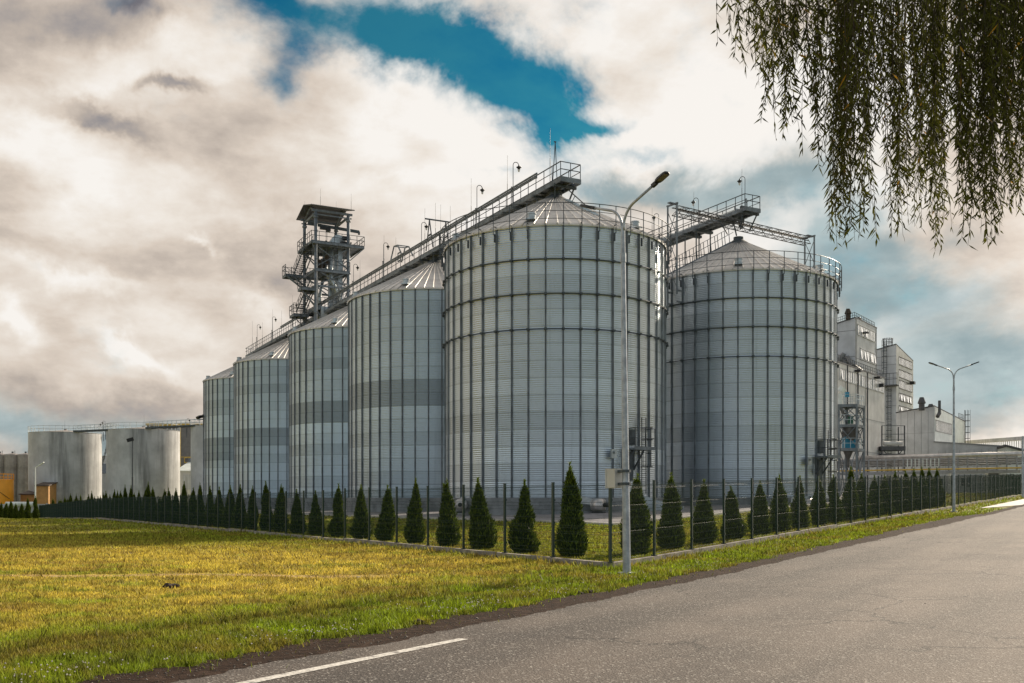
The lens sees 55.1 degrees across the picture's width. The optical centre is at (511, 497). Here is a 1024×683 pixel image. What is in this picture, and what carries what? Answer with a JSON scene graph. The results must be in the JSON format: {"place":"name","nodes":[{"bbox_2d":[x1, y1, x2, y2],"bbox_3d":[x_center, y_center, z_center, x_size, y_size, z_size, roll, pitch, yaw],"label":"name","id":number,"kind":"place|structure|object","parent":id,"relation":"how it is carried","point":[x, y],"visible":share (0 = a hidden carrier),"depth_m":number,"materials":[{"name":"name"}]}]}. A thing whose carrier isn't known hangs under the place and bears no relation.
{"place":"outdoors","nodes":[
{"label":"outdoors","id":0,"kind":"place"},
{"bbox_2d":[0,493,1023,682],"bbox_3d":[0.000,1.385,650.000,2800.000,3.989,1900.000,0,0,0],"label":"ground","id":1,"kind":"structure","parent":0,"point":[1003,507],"depth_m":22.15,"materials":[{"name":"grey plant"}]},
{"bbox_2d":[0,473,13,503],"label":"yellow tank","id":2,"kind":"object","parent":1,"relation":"on","point":[6,490],"visible":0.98,"depth_m":190.86,"materials":[{"name":"paint"}]},
{"bbox_2d":[4,452,16,501],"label":"narrow tank","id":3,"kind":"object","parent":1,"relation":"on","point":[10,463],"visible":0.39,"depth_m":238.36,"materials":[{"name":"metal"}]},
{"bbox_2d":[17,452,27,501],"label":"narrow tank","id":4,"kind":"object","parent":1,"relation":"on","point":[22,472],"visible":0.48,"depth_m":238.21,"materials":[{"name":"metal"}]},
{"bbox_2d":[18,490,34,501],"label":"shed","id":5,"kind":"structure","parent":1,"relation":"on","point":[28,494],"depth_m":196.00,"materials":[{"name":"wood"}]},
{"bbox_2d":[23,498,31,518],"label":"conifer","id":6,"kind":"object","parent":1,"relation":"on","point":[27,513],"visible":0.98,"depth_m":153.68,"materials":[{"name":"green plant"}]},
{"bbox_2d":[31,495,39,518],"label":"conifer","id":7,"kind":"object","parent":1,"relation":"on","point":[35,513],"visible":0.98,"depth_m":151.78,"materials":[{"name":"green plant"}]},
{"bbox_2d":[34,482,57,503],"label":"orange shed","id":8,"kind":"structure","parent":1,"relation":"on","point":[45,492],"depth_m":194.00,"materials":[{"name":"wood"}]},
{"bbox_2d":[28,425,105,503],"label":"storage tank","id":9,"kind":"object","parent":1,"relation":"on","point":[72,464],"visible":0.8,"depth_m":198.57,"materials":[{"name":"metal"}]},
{"bbox_2d":[73,423,116,431],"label":"tank bridge","id":10,"kind":"structure","parent":9,"relation":"on","point":[94,430],"depth_m":196.54,"materials":[{"name":"metal"}]},
{"bbox_2d":[102,456,105,495],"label":"grey warehouse","id":11,"kind":"structure","parent":1,"relation":"on","point":[104,477],"depth_m":235.00,"materials":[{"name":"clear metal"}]},
{"bbox_2d":[106,422,179,501],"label":"storage tank","id":12,"kind":"object","parent":1,"relation":"on","point":[156,458],"visible":0.75,"depth_m":192.64,"materials":[{"name":"metal"}]},
{"bbox_2d":[149,487,155,521],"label":"conifer","id":13,"kind":"object","parent":1,"relation":"on","point":[153,500],"visible":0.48,"depth_m":80.68,"materials":[{"name":"green plant"}]},
{"bbox_2d":[146,423,202,466],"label":"yellow trimmed building","id":14,"kind":"structure","parent":1,"relation":"on","point":[185,446],"depth_m":232.00,"materials":[{"name":"paint"}]},
{"bbox_2d":[169,488,179,523],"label":"conifer","id":15,"kind":"object","parent":1,"relation":"on","point":[175,494],"visible":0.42,"depth_m":73.08,"materials":[{"name":"green plant"}]},
{"bbox_2d":[179,481,187,524],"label":"conifer","id":16,"kind":"object","parent":1,"relation":"on","point":[184,491],"visible":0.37,"depth_m":70.83,"materials":[{"name":"green plant"}]},
{"bbox_2d":[180,462,190,500],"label":"white shed","id":17,"kind":"structure","parent":1,"relation":"on","point":[185,472],"depth_m":222.00,"materials":[{"name":"paint"}]},
{"bbox_2d":[183,474,190,489],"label":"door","id":18,"kind":"structure","parent":17,"relation":"in","point":[186,477],"depth_m":221.92,"materials":[{"name":"metal"}]},
{"bbox_2d":[189,488,195,524],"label":"conifer","id":19,"kind":"object","parent":1,"relation":"on","point":[193,493],"visible":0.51,"depth_m":68.34,"materials":[{"name":"green plant"}]},
{"bbox_2d":[191,419,202,494],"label":"storage tank","id":20,"kind":"object","parent":1,"relation":"on","point":[196,456],"visible":0.2,"depth_m":184.89,"materials":[{"name":"metal"}]},
{"bbox_2d":[145,419,199,428],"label":"tank bridge","id":21,"kind":"structure","parent":20,"relation":"on","point":[171,426],"depth_m":188.73,"materials":[{"name":"metal"}]},
{"bbox_2d":[195,485,204,525],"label":"conifer","id":22,"kind":"object","parent":1,"relation":"on","point":[199,491],"visible":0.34,"depth_m":66.40,"materials":[{"name":"green plant"}]},
{"bbox_2d":[204,485,213,525],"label":"conifer","id":23,"kind":"object","parent":1,"relation":"on","point":[210,511],"visible":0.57,"depth_m":63.95,"materials":[{"name":"green plant"}]},
{"bbox_2d":[212,487,222,526],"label":"conifer","id":24,"kind":"object","parent":1,"relation":"on","point":[219,492],"visible":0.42,"depth_m":61.91,"materials":[{"name":"green plant"}]},
{"bbox_2d":[202,366,233,508],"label":"grain silo","id":25,"kind":"object","parent":1,"relation":"on","point":[218,431],"visible":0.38,"depth_m":146.09,"materials":[{"name":"metal"}]},
{"bbox_2d":[221,485,235,527],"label":"conifer","id":26,"kind":"object","parent":1,"relation":"on","point":[230,492],"visible":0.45,"depth_m":59.64,"materials":[{"name":"green plant"}]},
{"bbox_2d":[231,484,246,528],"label":"conifer","id":27,"kind":"object","parent":1,"relation":"on","point":[234,512],"visible":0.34,"depth_m":57.52,"materials":[{"name":"green plant"}]},
{"bbox_2d":[246,485,259,529],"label":"conifer","id":28,"kind":"object","parent":1,"relation":"on","point":[252,493],"visible":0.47,"depth_m":55.32,"materials":[{"name":"green plant"}]},
{"bbox_2d":[233,338,288,509],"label":"grain silo","id":29,"kind":"object","parent":1,"relation":"on","point":[261,417],"visible":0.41,"depth_m":126.03,"materials":[{"name":"metal"}]},
{"bbox_2d":[244,141,585,357],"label":"conveyor catwalk","id":30,"kind":"object","parent":29,"relation":"on","point":[562,184],"visible":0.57,"depth_m":88.97,"materials":[{"name":"metal"}]},
{"bbox_2d":[259,481,273,530],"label":"conifer","id":31,"kind":"object","parent":1,"relation":"on","point":[265,492],"visible":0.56,"depth_m":53.06,"materials":[{"name":"green plant"}]},
{"bbox_2d":[271,485,288,531],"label":"conifer","id":32,"kind":"object","parent":1,"relation":"on","point":[281,489],"visible":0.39,"depth_m":50.68,"materials":[{"name":"green plant"}]},
{"bbox_2d":[291,489,306,533],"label":"conifer","id":33,"kind":"object","parent":1,"relation":"on","point":[296,521],"visible":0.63,"depth_m":48.36,"materials":[{"name":"green plant"}]},
{"bbox_2d":[308,489,324,534],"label":"conifer","id":34,"kind":"object","parent":1,"relation":"on","point":[316,513],"visible":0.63,"depth_m":46.05,"materials":[{"name":"green plant"}]},
{"bbox_2d":[287,306,347,509],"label":"grain silo","id":35,"kind":"object","parent":1,"relation":"on","point":[318,405],"visible":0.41,"depth_m":102.76,"materials":[{"name":"metal"}]},
{"bbox_2d":[282,204,364,326],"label":"elevator tower","id":36,"kind":"structure","parent":1,"relation":"on","point":[335,251],"depth_m":120.78,"materials":[{"name":"metal"}]},
{"bbox_2d":[39,482,612,567],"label":"fence","id":37,"kind":"object","parent":1,"relation":"on","point":[71,509],"visible":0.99,"depth_m":37.33,"materials":[{"name":"grey metal"}]},
{"bbox_2d":[328,483,343,536],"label":"conifer","id":38,"kind":"object","parent":1,"relation":"on","point":[336,503],"visible":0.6,"depth_m":43.56,"materials":[{"name":"green plant"}]},
{"bbox_2d":[348,484,374,538],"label":"conifer","id":39,"kind":"object","parent":1,"relation":"on","point":[357,523],"visible":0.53,"depth_m":41.20,"materials":[{"name":"green plant"}]},
{"bbox_2d":[4,557,735,682],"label":"clover flowers","id":40,"kind":"object","parent":1,"relation":"on","point":[290,631],"visible":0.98,"depth_m":11.82,"materials":[{"name":"white plant"}]},
{"bbox_2d":[373,485,395,540],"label":"conifer","id":41,"kind":"object","parent":1,"relation":"on","point":[385,517],"visible":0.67,"depth_m":38.83,"materials":[{"name":"green plant"}]},
{"bbox_2d":[346,256,443,511],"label":"grain silo","id":42,"kind":"object","parent":1,"relation":"on","point":[395,383],"visible":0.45,"depth_m":83.99,"materials":[{"name":"metal"}]},
{"bbox_2d":[403,476,424,543],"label":"conifer","id":43,"kind":"object","parent":1,"relation":"on","point":[415,486],"visible":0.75,"depth_m":36.51,"materials":[{"name":"green plant"}]},
{"bbox_2d":[436,477,460,546],"bbox_3d":[-2.264,0.536,34.327,1.032,2.533,0.929,-2,1,-27],"label":"conifer","id":44,"kind":"object","parent":1,"relation":"on","point":[444,515],"visible":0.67,"depth_m":34.14,"materials":[{"name":"green plant"}]},
{"bbox_2d":[467,476,497,548],"bbox_3d":[-0.960,0.534,32.219,1.084,2.516,1.123,0,0,11],"label":"conifer","id":45,"kind":"object","parent":1,"relation":"on","point":[475,516],"visible":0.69,"depth_m":31.99,"materials":[{"name":"green plant"}]},
{"bbox_2d":[506,479,536,552],"bbox_3d":[0.345,0.571,29.800,1.158,2.402,1.046,0,0,12],"label":"conifer","id":46,"kind":"object","parent":1,"relation":"on","point":[525,500],"visible":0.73,"depth_m":29.62,"materials":[{"name":"green plant"}]},
{"bbox_2d":[77,504,1023,682],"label":"road shoulder","id":47,"kind":"object","parent":1,"relation":"on","point":[156,675],"visible":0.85,"depth_m":12.78},
{"bbox_2d":[92,506,1021,682],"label":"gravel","id":48,"kind":"structure","parent":47,"relation":"on","point":[518,611],"depth_m":13.62,"materials":[{"name":"gravel"}]},
{"bbox_2d":[439,191,670,514],"bbox_3d":[3.140,-9.220,71.930,16.898,26.401,16.898,0,0,-1],"label":"grain silo","id":49,"kind":"object","parent":1,"relation":"on","point":[531,346],"visible":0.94,"depth_m":64.73,"materials":[{"name":"metal"}]},
{"bbox_2d":[610,417,655,494],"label":"ladder platform","id":50,"kind":"structure","parent":49,"relation":"attached to","point":[632,441],"depth_m":65.30,"materials":[{"name":"metal"}]},
{"bbox_2d":[629,430,634,480],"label":"hatch door","id":51,"kind":"structure","parent":50,"relation":"in","point":[631,432],"depth_m":65.33,"materials":[{"name":"metal"}]},
{"bbox_2d":[555,460,588,556],"bbox_3d":[1.600,0.354,27.584,1.042,2.848,1.042,-2,-1,21],"label":"conifer","id":52,"kind":"object","parent":1,"relation":"on","point":[562,538],"visible":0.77,"depth_m":27.42,"materials":[{"name":"green plant"}]},
{"bbox_2d":[247,492,955,525],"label":"yard kerb","id":53,"kind":"structure","parent":1,"relation":"on","point":[592,523],"depth_m":53.12,"materials":[{"name":"concrete"}]},
{"bbox_2d":[580,171,669,574],"bbox_3d":[2.488,-2.528,21.656,0.400,8.628,2.772,0,-1,-37],"label":"street lamp","id":54,"kind":"object","parent":1,"relation":"on","point":[616,478],"visible":0.97,"depth_m":21.61,"materials":[{"name":"metal"}]},
{"bbox_2d":[618,473,652,554],"bbox_3d":[3.572,0.479,28.018,1.074,2.472,1.062,1,-1,-23],"label":"conifer","id":55,"kind":"object","parent":1,"relation":"on","point":[634,509],"visible":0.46,"depth_m":27.82,"materials":[{"name":"green plant"}]},
{"bbox_2d":[656,471,686,548],"bbox_3d":[4.819,0.413,30.107,1.032,2.502,1.032,-1,-2,22],"label":"conifer","id":56,"kind":"object","parent":1,"relation":"on","point":[670,509],"visible":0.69,"depth_m":29.93,"materials":[{"name":"green plant"}]},
{"bbox_2d":[693,478,717,543],"bbox_3d":[6.342,0.464,32.130,1.039,2.272,1.150,0,0,19],"label":"conifer","id":57,"kind":"object","parent":1,"relation":"on","point":[700,535],"visible":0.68,"depth_m":31.95,"materials":[{"name":"green plant"}]},
{"bbox_2d":[719,486,749,538],"bbox_3d":[7.766,0.532,34.388,1.181,1.998,0.990,-1,-1,-2],"label":"conifer","id":58,"kind":"object","parent":1,"relation":"on","point":[736,520],"visible":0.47,"depth_m":34.17,"materials":[{"name":"green plant"}]},
{"bbox_2d":[746,483,770,534],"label":"conifer","id":59,"kind":"object","parent":1,"relation":"on","point":[759,526],"visible":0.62,"depth_m":36.59,"materials":[{"name":"green plant"}]},
{"bbox_2d":[769,473,792,530],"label":"conifer","id":60,"kind":"object","parent":1,"relation":"on","point":[780,503],"visible":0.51,"depth_m":38.39,"materials":[{"name":"green plant"}]},
{"bbox_2d":[788,475,809,528],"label":"conifer","id":61,"kind":"object","parent":1,"relation":"on","point":[804,511],"visible":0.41,"depth_m":40.69,"materials":[{"name":"green plant"}]},
{"bbox_2d":[610,474,1021,566],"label":"fence","id":62,"kind":"object","parent":1,"relation":"on","point":[1009,481],"visible":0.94,"depth_m":36.23,"materials":[{"name":"grey metal"}]},
{"bbox_2d":[809,478,828,524],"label":"conifer","id":63,"kind":"object","parent":1,"relation":"on","point":[821,510],"visible":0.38,"depth_m":42.87,"materials":[{"name":"green plant"}]},
{"bbox_2d":[826,474,843,522],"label":"conifer","id":64,"kind":"object","parent":1,"relation":"on","point":[831,496],"visible":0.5,"depth_m":44.98,"materials":[{"name":"green plant"}]},
{"bbox_2d":[841,467,860,520],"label":"conifer","id":65,"kind":"object","parent":1,"relation":"on","point":[850,473],"visible":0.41,"depth_m":47.10,"materials":[{"name":"green plant"}]},
{"bbox_2d":[837,309,876,373],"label":"tower block","id":66,"kind":"structure","parent":1,"relation":"on","point":[857,340],"depth_m":141.32,"materials":[{"name":"grey metal"}]},
{"bbox_2d":[857,324,875,342],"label":"window","id":67,"kind":"structure","parent":66,"relation":"in","point":[860,329],"depth_m":143.63,"materials":[{"name":"white glass"}]},
{"bbox_2d":[860,347,875,364],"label":"window","id":68,"kind":"structure","parent":66,"relation":"in","point":[870,357],"depth_m":144.65,"materials":[{"name":"white glass"}]},
{"bbox_2d":[837,354,884,492],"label":"factory hall","id":69,"kind":"structure","parent":1,"relation":"on","point":[852,380],"depth_m":134.70,"materials":[{"name":"grey metal"}]},
{"bbox_2d":[839,367,845,381],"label":"window","id":70,"kind":"structure","parent":69,"relation":"in","point":[842,371],"depth_m":126.14,"materials":[{"name":"white glass"}]},
{"bbox_2d":[861,374,872,389],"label":"window","id":71,"kind":"structure","parent":69,"relation":"in","point":[863,378],"depth_m":134.52,"materials":[{"name":"glass"}]},
{"bbox_2d":[873,378,884,392],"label":"window","id":72,"kind":"structure","parent":69,"relation":"in","point":[876,382],"depth_m":138.91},
{"bbox_2d":[857,472,870,517],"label":"conifer","id":73,"kind":"object","parent":1,"relation":"on","point":[869,510],"visible":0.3,"depth_m":48.97,"materials":[{"name":"green plant"}]},
{"bbox_2d":[711,0,1023,256],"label":"willow tree","id":74,"kind":"object","parent":1,"relation":"on","point":[999,58],"visible":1,"depth_m":7.79,"materials":[{"name":"green plant"}]},
{"bbox_2d":[869,475,882,516],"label":"conifer","id":75,"kind":"object","parent":1,"relation":"on","point":[870,500],"visible":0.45,"depth_m":51.10,"materials":[{"name":"green plant"}]},
{"bbox_2d":[881,474,894,514],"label":"conifer","id":76,"kind":"object","parent":1,"relation":"on","point":[884,488],"visible":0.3,"depth_m":53.28,"materials":[{"name":"green plant"}]},
{"bbox_2d":[879,425,905,487],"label":"filter platform","id":77,"kind":"structure","parent":1,"relation":"on","point":[893,446],"depth_m":138.83,"materials":[{"name":"metal"}]},
{"bbox_2d":[877,338,915,477],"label":"stair tower","id":78,"kind":"structure","parent":1,"relation":"on","point":[895,363],"depth_m":170.99,"materials":[{"name":"grey metal"}]},
{"bbox_2d":[899,356,911,369],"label":"window","id":79,"kind":"structure","parent":78,"relation":"in","point":[903,362],"depth_m":174.82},
{"bbox_2d":[899,369,911,380],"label":"window","id":80,"kind":"structure","parent":78,"relation":"in","point":[905,375],"depth_m":174.82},
{"bbox_2d":[899,380,911,392],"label":"window","id":81,"kind":"structure","parent":78,"relation":"in","point":[906,386],"depth_m":174.82,"materials":[{"name":"glass"}]},
{"bbox_2d":[899,393,911,404],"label":"window","id":82,"kind":"structure","parent":78,"relation":"in","point":[907,399],"depth_m":174.82,"materials":[{"name":"white glass"}]},
{"bbox_2d":[891,470,902,513],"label":"conifer","id":83,"kind":"object","parent":1,"relation":"on","point":[894,475],"visible":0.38,"depth_m":55.34,"materials":[{"name":"green plant"}]},
{"bbox_2d":[902,471,914,511],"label":"conifer","id":84,"kind":"object","parent":1,"relation":"on","point":[906,495],"visible":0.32,"depth_m":57.71,"materials":[{"name":"green plant"}]},
{"bbox_2d":[911,469,919,509],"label":"conifer","id":85,"kind":"object","parent":1,"relation":"on","point":[913,474],"visible":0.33,"depth_m":59.87,"materials":[{"name":"green plant"}]},
{"bbox_2d":[919,466,930,508],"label":"conifer","id":86,"kind":"object","parent":1,"relation":"on","point":[922,473],"visible":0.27,"depth_m":61.88,"materials":[{"name":"green plant"}]},
{"bbox_2d":[926,467,938,506],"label":"conifer","id":87,"kind":"object","parent":1,"relation":"on","point":[929,473],"visible":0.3,"depth_m":63.70,"materials":[{"name":"green plant"}]},
{"bbox_2d":[896,397,969,479],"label":"extension block","id":88,"kind":"structure","parent":1,"relation":"on","point":[927,426],"depth_m":151.96,"materials":[{"name":"white paint"}]},
{"bbox_2d":[935,420,951,434],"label":"window","id":89,"kind":"structure","parent":88,"relation":"in","point":[940,426],"depth_m":154.66,"materials":[{"name":"glass"}]},
{"bbox_2d":[928,362,978,511],"bbox_3d":[25.089,-3.417,55.698,2.772,8.628,0.400,0,0,6],"label":"street lamp","id":90,"kind":"object","parent":1,"relation":"on","point":[953,480],"visible":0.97,"depth_m":55.65,"materials":[{"name":"metal"}]},
{"bbox_2d":[934,441,1000,492],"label":"hall","id":91,"kind":"structure","parent":1,"relation":"on","point":[943,447],"depth_m":147.33,"materials":[{"name":"white paint"}]},
{"bbox_2d":[966,436,1021,447],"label":"link gallery","id":92,"kind":"object","parent":1,"relation":"on","point":[1001,440],"visible":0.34,"depth_m":163.63,"materials":[{"name":"white paint"}]},
{"bbox_2d":[982,499,1023,507],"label":"footpath","id":93,"kind":"structure","parent":1,"relation":"on","point":[1017,502],"depth_m":66.97,"materials":[{"name":"concrete"}]},
{"bbox_2d":[997,444,1021,488],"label":"white annex","id":94,"kind":"object","parent":1,"relation":"on","point":[1005,448],"visible":0.15,"depth_m":138.08,"materials":[{"name":"paint"}]},
{"bbox_2d":[1021,436,1023,496],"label":"post","id":95,"kind":"object","parent":1,"relation":"on","point":[1022,487],"visible":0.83,"depth_m":86.40,"materials":[{"name":"metal"}]},
{"bbox_2d":[0,0,1023,453],"label":"sky","id":96,"kind":"structure","parent":0,"point":[160,160],"materials":[{"name":"white"}]},
{"bbox_2d":[246,494,841,522],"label":"yard pavement","id":97,"kind":"structure","parent":0,"point":[617,515],"depth_m":60.96,"materials":[{"name":"concrete"}]},
{"bbox_2d":[580,496,608,512],"bbox_3d":[5.346,0.431,63.520,1.991,1.158,1.000,0,0,29],"label":"aeration fan","id":98,"kind":"object","parent":97,"relation":"on","point":[594,500],"visible":0.74,"depth_m":63.18},
{"bbox_2d":[644,496,683,510],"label":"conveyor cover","id":99,"kind":"object","parent":97,"relation":"on","point":[650,505],"visible":0.16,"depth_m":65.90,"materials":[{"name":"metal"}]},
{"bbox_2d":[666,236,841,505],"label":"grain silo","id":100,"kind":"object","parent":97,"relation":"on","point":[752,364],"visible":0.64,"depth_m":77.05,"materials":[{"name":"metal"}]},
{"bbox_2d":[670,227,732,272],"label":"roof stair","id":101,"kind":"object","parent":100,"relation":"on","point":[703,248],"visible":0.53,"depth_m":83.20,"materials":[{"name":"metal"}]},
{"bbox_2d":[648,193,760,264],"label":"conveyor catwalk","id":102,"kind":"object","parent":100,"relation":"on","point":[696,231],"visible":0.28,"depth_m":87.61,"materials":[{"name":"metal"}]},
{"bbox_2d":[666,202,815,310],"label":"lattice bridge","id":103,"kind":"structure","parent":100,"relation":"on","point":[716,217],"depth_m":81.74,"materials":[{"name":"steel"},{"name":"galvanised steel"},{"name":"weathered steel"}]},
{"bbox_2d":[807,430,840,480],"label":"ladder platform","id":104,"kind":"structure","parent":100,"relation":"attached to","point":[819,471],"depth_m":77.72,"materials":[{"name":"metal"}]},
{"bbox_2d":[817,441,823,478],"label":"hatch door","id":105,"kind":"structure","parent":104,"relation":"in","point":[820,443],"depth_m":77.82,"materials":[{"name":"metal"}]},
{"bbox_2d":[837,385,864,496],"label":"hopper tower","id":106,"kind":"structure","parent":97,"relation":"on","point":[849,438],"depth_m":100.38,"materials":[{"name":"metal"}]},
{"bbox_2d":[837,451,1021,493],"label":"pipe rack","id":107,"kind":"object","parent":97,"relation":"on","point":[899,460],"visible":0.66,"depth_m":109.05,"materials":[{"name":"metal"}]},
{"bbox_2d":[171,506,1023,682],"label":"road","id":108,"kind":"structure","parent":0,"point":[853,614],"depth_m":12.21,"materials":[{"name":"asphalt"}]},
{"bbox_2d":[237,638,465,682],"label":"road marking","id":109,"kind":"object","parent":108,"relation":"on","point":[343,662],"visible":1,"depth_m":9.95,"materials":[{"name":"paint"}]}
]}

